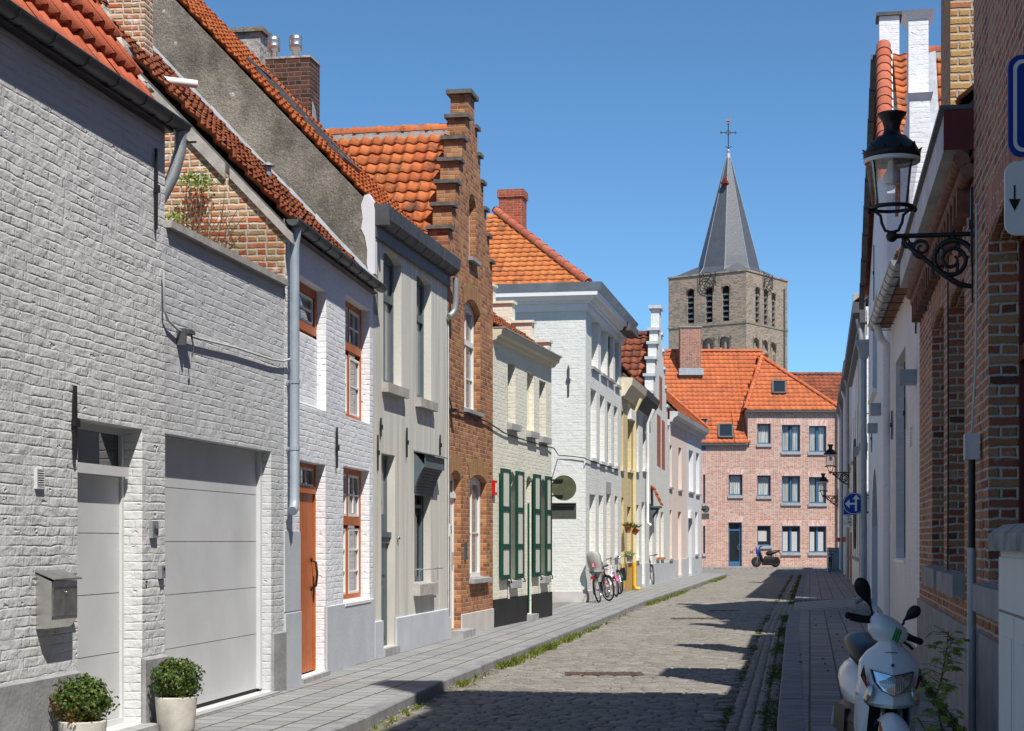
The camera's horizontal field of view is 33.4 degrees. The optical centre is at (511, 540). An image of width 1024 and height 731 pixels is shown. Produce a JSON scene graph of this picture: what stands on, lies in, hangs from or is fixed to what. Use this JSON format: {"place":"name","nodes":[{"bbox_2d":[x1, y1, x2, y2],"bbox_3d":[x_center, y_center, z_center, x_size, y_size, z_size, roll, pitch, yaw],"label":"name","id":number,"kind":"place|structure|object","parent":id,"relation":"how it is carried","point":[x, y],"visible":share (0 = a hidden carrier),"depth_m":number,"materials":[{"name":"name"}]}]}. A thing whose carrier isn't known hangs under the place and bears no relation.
{"place":"outdoors","nodes":[
{"label":"outdoors","id":0,"kind":"place"},
{"bbox_2d":[193,572,722,730],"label":"pavement","id":1,"kind":"structure","parent":0,"point":[326,700],"depth_m":19.14,"materials":[{"name":"grey stone"}]},
{"bbox_2d":[49,673,119,730],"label":"potted plant","id":2,"kind":"object","parent":1,"relation":"on","point":[86,714],"visible":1,"depth_m":11.59,"materials":[{"name":"green plant"}]},
{"bbox_2d":[0,0,287,730],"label":"grey house","id":3,"kind":"structure","parent":1,"relation":"on","point":[108,385],"depth_m":13.24,"materials":[{"name":"brick"}]},
{"bbox_2d":[34,468,44,488],"bbox_3d":[-3.212,-0.421,11.608,0.022,0.138,0.126,0,0,9],"label":"wall vent","id":4,"kind":"object","parent":3,"relation":"attached to","point":[39,478],"depth_m":11.59,"materials":[{"name":"plastic"}]},
{"bbox_2d":[35,569,81,628],"bbox_3d":[-3.124,0.400,11.763,0.145,0.397,0.443,0,0,9],"label":"mailbox","id":5,"kind":"object","parent":3,"relation":"attached to","point":[56,598],"visible":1,"depth_m":11.63,"materials":[{"name":"metal"}]},
{"bbox_2d":[52,586,76,616],"bbox_3d":[-3.074,0.415,11.754,0.015,0.197,0.395,0,0,9],"label":"door","id":6,"kind":"structure","parent":5,"relation":"in","point":[64,599],"depth_m":11.74,"materials":[{"name":"metal"}]},
{"bbox_2d":[149,521,158,537],"bbox_3d":[-2.866,-0.090,13.665,0.035,0.137,0.126,0,0,9],"label":"house number","id":7,"kind":"object","parent":3,"relation":"attached to","point":[153,529],"visible":1,"depth_m":13.63,"materials":[{"name":"metal"}]},
{"bbox_2d":[158,565,165,578],"bbox_3d":[-2.834,0.254,13.827,0.045,0.106,0.085,0,0,9],"label":"intercom","id":8,"kind":"object","parent":3,"relation":"attached to","point":[161,571],"visible":1,"depth_m":13.80,"materials":[{"name":"metal"}]},
{"bbox_2d":[176,328,194,356],"bbox_3d":[-2.730,-1.658,14.287,0.100,0.223,0.180,0,0,9],"label":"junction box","id":9,"kind":"object","parent":3,"relation":"attached to","point":[181,337],"visible":1,"depth_m":14.21,"materials":[{"name":"metal"}]},
{"bbox_2d":[165,168,248,247],"bbox_3d":[-3.101,-3.020,17.137,0.897,1.452,0.386,0,0,7],"label":"climbing shrub","id":10,"kind":"object","parent":3,"relation":"on","point":[206,184],"visible":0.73,"depth_m":17.13,"materials":[{"name":"green plant"}]},
{"bbox_2d":[165,436,261,707],"bbox_3d":[-2.730,0.299,15.388,0.080,2.358,2.870,0,0,9],"label":"garage door","id":11,"kind":"structure","parent":3,"relation":"in","point":[220,631],"depth_m":15.56,"materials":[{"name":"metal"}]},
{"bbox_2d":[162,270,289,362],"bbox_3d":[-2.537,-1.958,15.549,0.022,0.471,3.517,0,0,9],"label":"wall cable","id":12,"kind":"object","parent":3,"relation":"attached to","point":[203,339],"depth_m":14.82,"materials":[{"name":"plastic"}]},
{"bbox_2d":[147,657,205,730],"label":"potted plant","id":13,"kind":"object","parent":1,"relation":"on","point":[176,703],"visible":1,"depth_m":13.38,"materials":[{"name":"green plant"}]},
{"bbox_2d":[77,0,387,688],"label":"white house","id":14,"kind":"structure","parent":1,"relation":"on","point":[294,240],"depth_m":19.03,"materials":[{"name":"paint"}]},
{"bbox_2d":[299,281,316,336],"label":"window","id":15,"kind":"structure","parent":14,"relation":"in","point":[307,296],"depth_m":18.77,"materials":[{"name":"orange wood"}]},
{"bbox_2d":[345,300,360,420],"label":"window","id":16,"kind":"structure","parent":14,"relation":"in","point":[352,314],"depth_m":21.17,"materials":[{"name":"orange wood"}]},
{"bbox_2d":[343,468,371,605],"bbox_3d":[-1.957,-0.055,20.757,0.200,1.650,1.540,0,0,7],"label":"window","id":17,"kind":"structure","parent":14,"relation":"in","point":[351,477],"depth_m":21.09,"materials":[{"name":"orange wood"}]},
{"bbox_2d":[153,0,460,657],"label":"beige house","id":18,"kind":"structure","parent":1,"relation":"on","point":[257,94],"depth_m":23.13,"materials":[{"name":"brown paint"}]},
{"bbox_2d":[245,56,360,172],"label":"roof","id":19,"kind":"structure","parent":18,"relation":"in","point":[318,130],"depth_m":23.86,"materials":[{"name":"metal"}]},
{"bbox_2d":[381,455,390,645],"bbox_3d":[-1.744,0.130,22.524,0.150,2.540,0.716,0,0,10],"label":"door","id":20,"kind":"structure","parent":18,"relation":"in","point":[385,536],"depth_m":22.71,"materials":[{"name":"grey wood"}]},
{"bbox_2d":[382,253,408,398],"bbox_3d":[-1.630,-2.887,22.728,0.260,1.903,1.122,0,0,10],"label":"window","id":21,"kind":"structure","parent":18,"relation":"in","point":[388,386],"depth_m":23.03,"materials":[{"name":"grey glass"}]},
{"bbox_2d":[413,460,437,595],"bbox_3d":[-1.316,-0.199,24.425,0.280,1.939,1.135,0,0,10],"label":"window","id":22,"kind":"structure","parent":18,"relation":"in","point":[419,589],"depth_m":24.70,"materials":[{"name":"grey glass"}]},
{"bbox_2d":[415,276,437,411],"bbox_3d":[-1.302,-2.849,24.500,0.260,1.924,1.061,0,0,10],"label":"window","id":23,"kind":"structure","parent":18,"relation":"in","point":[420,402],"depth_m":24.84,"materials":[{"name":"grey glass"}]},
{"bbox_2d":[325,88,495,638],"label":"stepped gable house","id":24,"kind":"structure","parent":1,"relation":"on","point":[426,177],"depth_m":27.53,"materials":[{"name":"brown brick"}]},
{"bbox_2d":[450,474,455,628],"bbox_3d":[-1.008,0.146,26.583,0.100,2.468,0.766,0,0,11],"label":"door","id":25,"kind":"structure","parent":24,"relation":"in","point":[452,495],"depth_m":26.82,"materials":[{"name":"white paint"}]},
{"bbox_2d":[464,302,484,417],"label":"window","id":26,"kind":"structure","parent":24,"relation":"in","point":[468,314],"depth_m":28.18,"materials":[{"name":"white paint"}]},
{"bbox_2d":[468,256,480,265],"bbox_3d":[-0.658,-4.563,27.797,0.190,0.082,0.642,0,0,11],"label":"window sill","id":27,"kind":"structure","parent":24,"relation":"in","point":[472,259],"depth_m":27.64,"materials":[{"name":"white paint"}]},
{"bbox_2d":[469,477,491,583],"bbox_3d":[-0.594,-0.193,28.259,0.260,1.772,1.456,0,0,11],"label":"window","id":28,"kind":"structure","parent":24,"relation":"in","point":[474,483],"depth_m":28.64,"materials":[{"name":"white paint"}]},
{"bbox_2d":[492,284,561,627],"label":"shuttered house","id":29,"kind":"structure","parent":1,"relation":"on","point":[524,362],"depth_m":31.59,"materials":[{"name":"beige paint"}]},
{"bbox_2d":[507,422,521,431],"bbox_3d":[-0.058,-2.603,30.823,0.300,1.229,0.763,0,0,13],"label":"window sill","id":30,"kind":"structure","parent":29,"relation":"in","point":[510,426],"depth_m":30.60,"materials":[{"name":"white stone"}]},
{"bbox_2d":[507,579,521,587],"bbox_3d":[-0.050,-0.201,30.838,0.300,2.094,0.728,0,0,13],"label":"window sill","id":31,"kind":"structure","parent":29,"relation":"in","point":[515,583],"depth_m":30.67,"materials":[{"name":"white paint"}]},
{"bbox_2d":[526,373,539,438],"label":"window","id":32,"kind":"structure","parent":29,"relation":"in","point":[530,434],"depth_m":32.62,"materials":[{"name":"beige paint"}]},
{"bbox_2d":[538,436,551,443],"bbox_3d":[0.553,-2.515,33.403,0.300,1.215,0.785,0,0,13],"label":"window sill","id":33,"kind":"structure","parent":29,"relation":"in","point":[545,440],"depth_m":33.17,"materials":[{"name":"white stone"}]},
{"bbox_2d":[540,575,550,582],"bbox_3d":[0.558,-0.196,33.445,0.300,2.034,0.619,0,0,13],"label":"window sill","id":34,"kind":"structure","parent":29,"relation":"in","point":[546,579],"depth_m":33.23,"materials":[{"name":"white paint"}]},
{"bbox_2d":[552,475,575,518],"bbox_3d":[1.027,-0.870,34.084,0.515,0.875,0.062,0,0,13],"label":"traffic sign","id":35,"kind":"object","parent":29,"relation":"attached to","point":[563,487],"visible":1,"depth_m":34.09,"materials":[{"name":"green metal"}]},
{"bbox_2d":[486,189,638,601],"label":"corner house","id":36,"kind":"structure","parent":1,"relation":"on","point":[586,327],"depth_m":42.16,"materials":[{"name":"white brick"}]},
{"bbox_2d":[449,396,617,470],"bbox_3d":[0.833,-2.027,36.964,0.894,0.365,22.259,0,0,9],"label":"wall cable","id":37,"kind":"object","parent":36,"relation":"attached to","point":[521,438],"depth_m":31.19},
{"bbox_2d":[607,404,613,466],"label":"window","id":38,"kind":"structure","parent":36,"relation":"in","point":[608,464],"depth_m":46.68,"materials":[{"name":"white wood"}]},
{"bbox_2d":[608,336,615,383],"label":"window","id":39,"kind":"structure","parent":36,"relation":"in","point":[611,380],"depth_m":47.06,"materials":[{"name":"white wood"}]},
{"bbox_2d":[586,551,614,602],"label":"bicycle","id":40,"kind":"object","parent":1,"relation":"on","point":[595,565],"visible":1,"depth_m":41.39,"materials":[{"name":"black metal"}]},
{"bbox_2d":[602,556,618,597],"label":"bicycle","id":41,"kind":"object","parent":1,"relation":"on","point":[616,580],"visible":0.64,"depth_m":45.46,"materials":[{"name":"white paint"}]},
{"bbox_2d":[616,555,626,593],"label":"bicycle","id":42,"kind":"object","parent":1,"relation":"on","point":[622,573],"visible":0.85,"depth_m":48.02,"materials":[{"name":"black metal"}]},
{"bbox_2d":[620,364,646,592],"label":"yellow house","id":43,"kind":"structure","parent":1,"relation":"on","point":[633,392],"depth_m":50.65,"materials":[{"name":"paint"}]},
{"bbox_2d":[621,521,633,532],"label":"hanging pot","id":44,"kind":"object","parent":43,"relation":"attached to","point":[627,526],"visible":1,"depth_m":49.24,"materials":[{"name":"ceramic"}]},
{"bbox_2d":[625,550,634,561],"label":"bucket planter","id":45,"kind":"object","parent":43,"relation":"attached to","point":[629,555],"visible":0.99,"depth_m":49.72,"materials":[{"name":"metal"}]},
{"bbox_2d":[621,305,670,584],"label":"stepped gable house","id":46,"kind":"structure","parent":1,"relation":"on","point":[642,358],"depth_m":61.25,"materials":[{"name":"white paint"}]},
{"bbox_2d":[636,379,659,587],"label":"narrow white house","id":47,"kind":"structure","parent":1,"relation":"on","point":[648,407],"depth_m":55.33,"materials":[{"name":"paint"}]},
{"bbox_2d":[649,554,657,584],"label":"bicycle","id":48,"kind":"object","parent":1,"relation":"on","point":[651,567],"visible":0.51,"depth_m":58.20,"materials":[{"name":"black metal"}]},
{"bbox_2d":[666,394,694,578],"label":"pink house","id":49,"kind":"structure","parent":1,"relation":"on","point":[680,421],"depth_m":68.44,"materials":[{"name":"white paint"}]},
{"bbox_2d":[666,390,709,576],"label":"pale house","id":50,"kind":"structure","parent":1,"relation":"on","point":[697,431],"depth_m":74.28,"materials":[{"name":"white paint"}]},
{"bbox_2d":[701,505,708,518],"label":"traffic sign","id":51,"kind":"object","parent":50,"relation":"attached to","point":[705,510],"visible":1,"depth_m":76.84,"materials":[{"name":"black metal"}]},
{"bbox_2d":[552,602,571,609],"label":"side lane","id":52,"kind":"structure","parent":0,"point":[555,605],"depth_m":40.18,"materials":[{"name":"stone"}]},
{"bbox_2d":[202,0,940,371],"label":"sky","id":53,"kind":"structure","parent":0,"point":[610,116],"materials":[{"name":"blue"}]},
{"bbox_2d":[302,599,852,724],"bbox_3d":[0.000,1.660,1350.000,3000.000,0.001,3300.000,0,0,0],"label":"ground","id":54,"kind":"structure","parent":0,"point":[829,599],"depth_m":48.22,"materials":[{"name":"stone"}]},
{"bbox_2d":[667,119,788,522],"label":"church tower","id":55,"kind":"structure","parent":54,"relation":"on","point":[727,293],"depth_m":184.07,"materials":[{"name":"stone"}]},
{"bbox_2d":[777,610,804,730],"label":"kerb","id":56,"kind":"structure","parent":54,"relation":"on","point":[790,714],"depth_m":17.85,"materials":[{"name":"grey stone"}]},
{"bbox_2d":[790,372,841,401],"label":"tiled roof house","id":57,"kind":"structure","parent":54,"relation":"on","point":[826,384],"depth_m":107.45,"materials":[{"name":"orange tile"}]},
{"bbox_2d":[365,569,807,730],"bbox_3d":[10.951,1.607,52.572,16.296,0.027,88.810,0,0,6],"label":"road","id":58,"kind":"structure","parent":0,"point":[664,644],"depth_m":20.12,"materials":[{"name":"stone"}]},
{"bbox_2d":[311,572,726,730],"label":"kerb","id":59,"kind":"structure","parent":58,"relation":"on","point":[370,717],"depth_m":18.72,"materials":[{"name":"stone"}]},
{"bbox_2d":[369,576,726,730],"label":"grass","id":60,"kind":"structure","parent":58,"relation":"on","point":[513,661],"depth_m":24.15,"materials":[{"name":"plant"}]},
{"bbox_2d":[351,586,783,721],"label":"fallen petals","id":61,"kind":"object","parent":58,"relation":"on","point":[580,676],"visible":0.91,"depth_m":19.68,"materials":[{"name":"plant"}]},
{"bbox_2d":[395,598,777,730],"bbox_3d":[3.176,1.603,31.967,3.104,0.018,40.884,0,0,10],"label":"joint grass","id":62,"kind":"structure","parent":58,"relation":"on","point":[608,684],"depth_m":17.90,"materials":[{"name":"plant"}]},
{"bbox_2d":[565,672,643,676],"bbox_3d":[1.105,1.603,20.476,0.930,0.034,0.480,0,0,0],"label":"manhole cover","id":63,"kind":"object","parent":58,"relation":"on","point":[598,674],"visible":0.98,"depth_m":20.39,"materials":[{"name":"metal"}]},
{"bbox_2d":[718,575,801,730],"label":"moss","id":64,"kind":"object","parent":58,"relation":"on","point":[777,649],"visible":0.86,"depth_m":20.58,"materials":[{"name":"plant"}]},
{"bbox_2d":[795,570,807,601],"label":"kerb","id":65,"kind":"structure","parent":58,"relation":"on","point":[800,592],"depth_m":53.36,"materials":[{"name":"grey stone"}]},
{"bbox_2d":[836,384,845,571],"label":"narrow house","id":66,"kind":"structure","parent":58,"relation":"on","point":[840,410],"depth_m":80.96,"materials":[{"name":"paint"}]},
{"bbox_2d":[702,567,839,568],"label":"pavement","id":67,"kind":"structure","parent":0,"point":[764,568],"depth_m":96.20,"materials":[{"name":"stone"}]},
{"bbox_2d":[664,326,838,566],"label":"brick house","id":68,"kind":"structure","parent":67,"relation":"on","point":[773,429],"depth_m":99.00,"materials":[{"name":"pink brick"}]},
{"bbox_2d":[702,469,706,505],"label":"window","id":69,"kind":"structure","parent":68,"relation":"in","point":[703,470],"depth_m":99.17,"materials":[{"name":"blue glass"}]},
{"bbox_2d":[702,520,706,555],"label":"window","id":70,"kind":"structure","parent":68,"relation":"in","point":[703,521],"depth_m":99.17,"materials":[{"name":"blue glass"}]},
{"bbox_2d":[727,469,743,497],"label":"window","id":71,"kind":"structure","parent":68,"relation":"in","point":[735,475],"depth_m":99.17,"materials":[{"name":"blue glass"}]},
{"bbox_2d":[727,516,743,565],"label":"door","id":72,"kind":"structure","parent":68,"relation":"in","point":[734,529],"depth_m":99.20,"materials":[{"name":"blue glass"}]},
{"bbox_2d":[756,418,771,446],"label":"window","id":73,"kind":"structure","parent":68,"relation":"in","point":[763,424],"depth_m":99.17,"materials":[{"name":"blue glass"}]},
{"bbox_2d":[756,470,771,498],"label":"window","id":74,"kind":"structure","parent":68,"relation":"in","point":[763,482],"depth_m":99.27,"materials":[{"name":"blue glass"}]},
{"bbox_2d":[756,520,771,548],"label":"window","id":75,"kind":"structure","parent":68,"relation":"in","point":[763,526],"depth_m":99.17,"materials":[{"name":"blue glass"}]},
{"bbox_2d":[780,419,801,453],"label":"window","id":76,"kind":"structure","parent":68,"relation":"in","point":[790,427],"depth_m":99.27,"materials":[{"name":"blue glass"}]},
{"bbox_2d":[780,470,801,505],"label":"window","id":77,"kind":"structure","parent":68,"relation":"in","point":[790,478],"depth_m":99.27,"materials":[{"name":"blue glass"}]},
{"bbox_2d":[780,520,801,554],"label":"window","id":78,"kind":"structure","parent":68,"relation":"in","point":[790,528],"depth_m":99.20,"materials":[{"name":"blue glass"}]},
{"bbox_2d":[807,420,827,454],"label":"window","id":79,"kind":"structure","parent":68,"relation":"in","point":[817,428],"depth_m":99.17,"materials":[{"name":"blue glass"}]},
{"bbox_2d":[807,471,827,505],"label":"window","id":80,"kind":"structure","parent":68,"relation":"in","point":[815,497],"depth_m":99.17,"materials":[{"name":"blue glass"}]},
{"bbox_2d":[807,520,827,554],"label":"window","id":81,"kind":"structure","parent":68,"relation":"in","point":[817,528],"depth_m":99.17,"materials":[{"name":"blue glass"}]},
{"bbox_2d":[751,546,779,566],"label":"motor scooter","id":82,"kind":"object","parent":67,"relation":"on","point":[770,559],"visible":1,"depth_m":97.17,"materials":[{"name":"plastic"}]},
{"bbox_2d":[793,599,869,609],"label":"driveway","id":83,"kind":"structure","parent":0,"point":[816,604],"depth_m":40.20,"materials":[{"name":"stone"}]},
{"bbox_2d":[827,548,838,570],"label":"utility cabinet","id":84,"kind":"object","parent":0,"point":[835,561],"visible":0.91,"depth_m":83.99,"materials":[{"name":"metal"}]},
{"bbox_2d":[799,569,957,730],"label":"pavement","id":85,"kind":"structure","parent":0,"point":[821,692],"depth_m":23.54,"materials":[{"name":"stone"}]},
{"bbox_2d":[839,360,851,582],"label":"grey house","id":86,"kind":"structure","parent":85,"relation":"on","point":[845,390],"depth_m":64.43,"materials":[{"name":"white paint"}]},
{"bbox_2d":[818,473,838,505],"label":"street lamp","id":87,"kind":"object","parent":86,"relation":"attached to","point":[822,479],"visible":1,"depth_m":70.52,"materials":[{"name":"black metal"}]},
{"bbox_2d":[843,293,868,584],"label":"white cornice house","id":88,"kind":"structure","parent":85,"relation":"on","point":[851,367],"depth_m":52.09,"materials":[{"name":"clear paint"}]},
{"bbox_2d":[824,444,849,487],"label":"street lamp","id":89,"kind":"object","parent":88,"relation":"attached to","point":[830,452],"visible":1,"depth_m":56.71,"materials":[{"name":"black metal"}]},
{"bbox_2d":[843,516,851,526],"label":"traffic sign","id":90,"kind":"object","parent":88,"relation":"attached to","point":[847,521],"visible":0.98,"depth_m":60.39,"materials":[{"name":"white metal"}]},
{"bbox_2d":[831,578,922,730],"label":"motor scooter","id":91,"kind":"object","parent":85,"relation":"on","point":[878,676],"visible":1,"depth_m":10.93,"materials":[{"name":"white paint"}]},
{"bbox_2d":[853,11,906,613],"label":"white gable house","id":92,"kind":"structure","parent":85,"relation":"on","point":[888,78],"depth_m":35.31,"materials":[{"name":"paint"}]},
{"bbox_2d":[843,492,868,514],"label":"traffic sign","id":93,"kind":"object","parent":92,"relation":"attached to","point":[851,503],"visible":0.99,"depth_m":40.29,"materials":[{"name":"blue metal"}]},
{"bbox_2d":[867,423,877,433],"bbox_3d":[7.255,-2.265,34.366,0.198,0.191,0.308,0,0,10],"label":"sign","id":94,"kind":"object","parent":92,"relation":"attached to","point":[872,427],"visible":1,"depth_m":34.22,"materials":[{"name":"metal"}]},
{"bbox_2d":[868,388,876,403],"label":"window","id":95,"kind":"structure","parent":92,"relation":"in","point":[873,393],"depth_m":35.46,"materials":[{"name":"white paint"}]},
{"bbox_2d":[870,403,880,415],"bbox_3d":[6.900,-2.493,32.392,0.198,0.224,0.308,0,0,10],"label":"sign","id":96,"kind":"object","parent":92,"relation":"attached to","point":[875,409],"visible":1,"depth_m":32.24,"materials":[{"name":"metal"}]},
{"bbox_2d":[799,616,966,730],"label":"weeds","id":97,"kind":"object","parent":85,"relation":"on","point":[931,692],"visible":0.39,"depth_m":15.91,"materials":[{"name":"plant"}]},
{"bbox_2d":[868,246,919,661],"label":"whitewashed house","id":98,"kind":"structure","parent":85,"relation":"on","point":[892,309],"depth_m":23.88,"materials":[{"name":"white paint"}]},
{"bbox_2d":[893,360,905,562],"bbox_3d":[5.414,-1.132,23.460,0.210,2.859,2.262,0,0,9],"label":"window","id":99,"kind":"structure","parent":98,"relation":"in","point":[894,559],"depth_m":24.48,"materials":[{"name":"grey metal"}]},
{"bbox_2d":[898,369,916,385],"bbox_3d":[4.738,-1.957,20.457,0.208,0.169,0.308,0,0,9],"label":"wall light","id":100,"kind":"object","parent":98,"relation":"attached to","point":[907,377],"visible":1,"depth_m":20.32,"materials":[{"name":"metal"}]},
{"bbox_2d":[899,8,940,246],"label":"stepped gable house","id":101,"kind":"structure","parent":85,"relation":"on","point":[923,98],"depth_m":26.25,"materials":[{"name":"brick"}]},
{"bbox_2d":[897,0,973,730],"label":"brick house","id":102,"kind":"structure","parent":85,"relation":"on","point":[942,311],"depth_m":15.45,"materials":[{"name":"brown brick"}]},
{"bbox_2d":[862,110,973,302],"bbox_3d":[3.094,-2.530,12.971,0.854,1.460,0.450,0,0,10],"label":"street lamp","id":103,"kind":"object","parent":102,"relation":"attached to","point":[891,149],"visible":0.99,"depth_m":12.93,"materials":[{"name":"black metal"}]},
{"bbox_2d":[922,276,944,588],"bbox_3d":[4.281,-1.053,16.836,0.360,3.001,1.942,0,0,10],"label":"window","id":104,"kind":"structure","parent":102,"relation":"in","point":[928,572],"depth_m":16.68,"materials":[{"name":"brown glass"}]},
{"bbox_2d":[936,239,965,597],"bbox_3d":[3.878,-1.004,14.584,0.360,2.923,2.016,0,0,10],"label":"window","id":105,"kind":"structure","parent":102,"relation":"in","point":[950,583],"depth_m":14.10,"materials":[{"name":"brown glass"}]},
{"bbox_2d":[905,625,972,730],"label":"sapling","id":106,"kind":"object","parent":85,"relation":"on","point":[939,705],"visible":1,"depth_m":9.85,"materials":[{"name":"green plant"}]},
{"bbox_2d":[963,0,1023,730],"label":"brick house","id":107,"kind":"structure","parent":85,"relation":"on","point":[993,449],"depth_m":11.67,"materials":[{"name":"brown brick"}]},
{"bbox_2d":[972,236,1023,621],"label":"window","id":108,"kind":"structure","parent":107,"relation":"in","point":[985,596],"depth_m":11.57,"materials":[{"name":"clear glass"}]},
{"bbox_2d":[1004,161,1023,235],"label":"traffic sign","id":109,"kind":"object","parent":107,"relation":"attached to","point":[1014,198],"visible":1,"depth_m":6.39,"materials":[{"name":"white metal"}]},
{"bbox_2d":[1007,55,1023,156],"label":"traffic sign","id":110,"kind":"object","parent":107,"relation":"attached to","point":[1015,106],"visible":1,"depth_m":6.39,"materials":[{"name":"blue metal"}]},
{"bbox_2d":[988,523,1023,730],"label":"utility cabinet","id":111,"kind":"object","parent":85,"relation":"on","point":[1007,540],"visible":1,"depth_m":7.21,"materials":[{"name":"metal"}]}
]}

